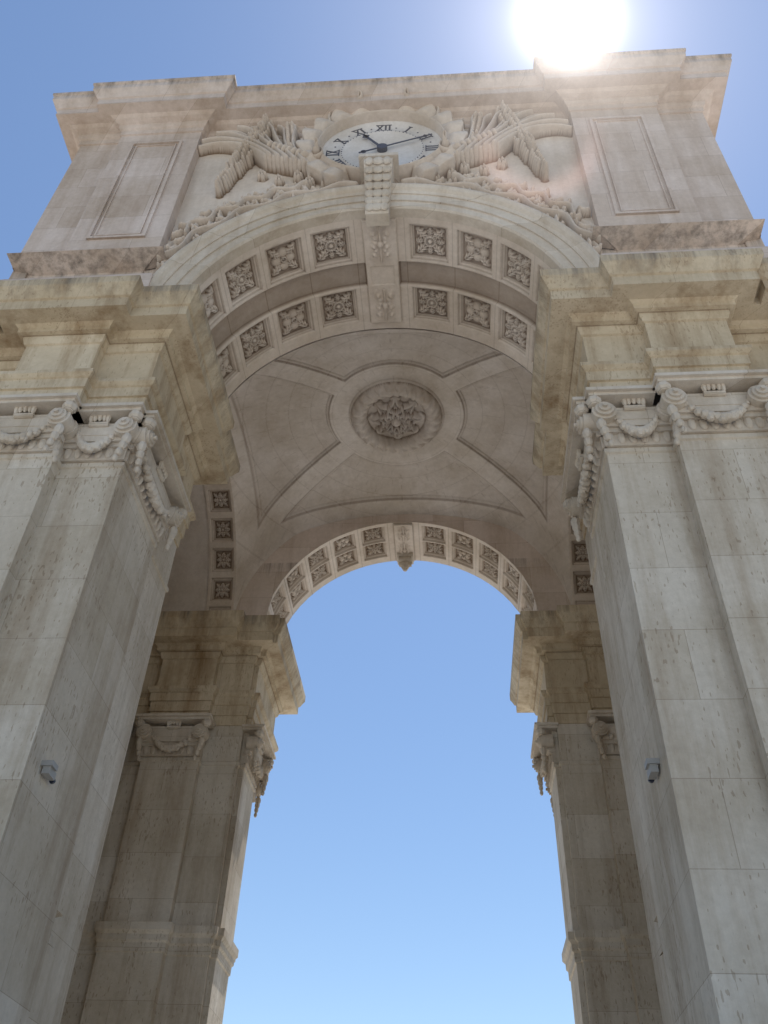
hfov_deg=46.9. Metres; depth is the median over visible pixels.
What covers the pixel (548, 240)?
arch archivolt
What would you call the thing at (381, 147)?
clock
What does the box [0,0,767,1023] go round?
sky
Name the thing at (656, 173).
attic wall
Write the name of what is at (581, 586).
recess arch coffers
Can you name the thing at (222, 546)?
recess arch coffers
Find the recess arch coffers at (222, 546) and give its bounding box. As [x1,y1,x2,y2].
[204,477,235,610]
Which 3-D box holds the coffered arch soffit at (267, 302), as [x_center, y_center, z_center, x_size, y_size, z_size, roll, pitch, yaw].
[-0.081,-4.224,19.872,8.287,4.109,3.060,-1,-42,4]
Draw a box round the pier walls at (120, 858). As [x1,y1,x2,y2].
[0,418,767,1023]
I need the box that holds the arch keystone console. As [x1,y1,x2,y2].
[358,152,399,226]
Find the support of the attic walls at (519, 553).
on the entablature cornice at (626, 318)
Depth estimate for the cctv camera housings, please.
11.43 m
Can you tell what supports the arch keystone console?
attached to the attic walls at (519, 553)
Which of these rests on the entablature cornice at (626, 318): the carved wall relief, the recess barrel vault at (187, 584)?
the recess barrel vault at (187, 584)
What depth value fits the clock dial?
22.30 m
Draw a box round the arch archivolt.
[150,183,599,286]
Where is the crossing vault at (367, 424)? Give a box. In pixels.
[229,329,572,609]
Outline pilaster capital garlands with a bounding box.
[0,369,767,817]
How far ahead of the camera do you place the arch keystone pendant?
28.70 m
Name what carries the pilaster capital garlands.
on the pier walls at (120, 858)
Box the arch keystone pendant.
[397,552,413,571]
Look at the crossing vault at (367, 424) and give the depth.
25.98 m
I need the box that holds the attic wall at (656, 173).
[0,48,767,285]
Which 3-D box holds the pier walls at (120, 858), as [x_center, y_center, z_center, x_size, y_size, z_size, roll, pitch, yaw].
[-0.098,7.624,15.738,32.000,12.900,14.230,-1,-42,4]
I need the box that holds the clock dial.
[322,121,441,166]
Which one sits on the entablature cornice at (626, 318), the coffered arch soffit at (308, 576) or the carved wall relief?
the coffered arch soffit at (308, 576)
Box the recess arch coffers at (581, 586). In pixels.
[568,515,594,604]
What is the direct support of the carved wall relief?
attached to the attic walls at (519, 553)
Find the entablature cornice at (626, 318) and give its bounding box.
[0,248,767,775]
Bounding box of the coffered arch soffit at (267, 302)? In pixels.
[200,217,550,396]
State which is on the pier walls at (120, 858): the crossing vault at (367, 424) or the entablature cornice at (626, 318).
the entablature cornice at (626, 318)
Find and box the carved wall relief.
[156,87,601,270]
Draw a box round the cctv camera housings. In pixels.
[41,758,659,780]
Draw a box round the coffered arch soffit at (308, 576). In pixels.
[266,522,537,622]
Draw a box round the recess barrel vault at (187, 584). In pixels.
[161,485,208,610]

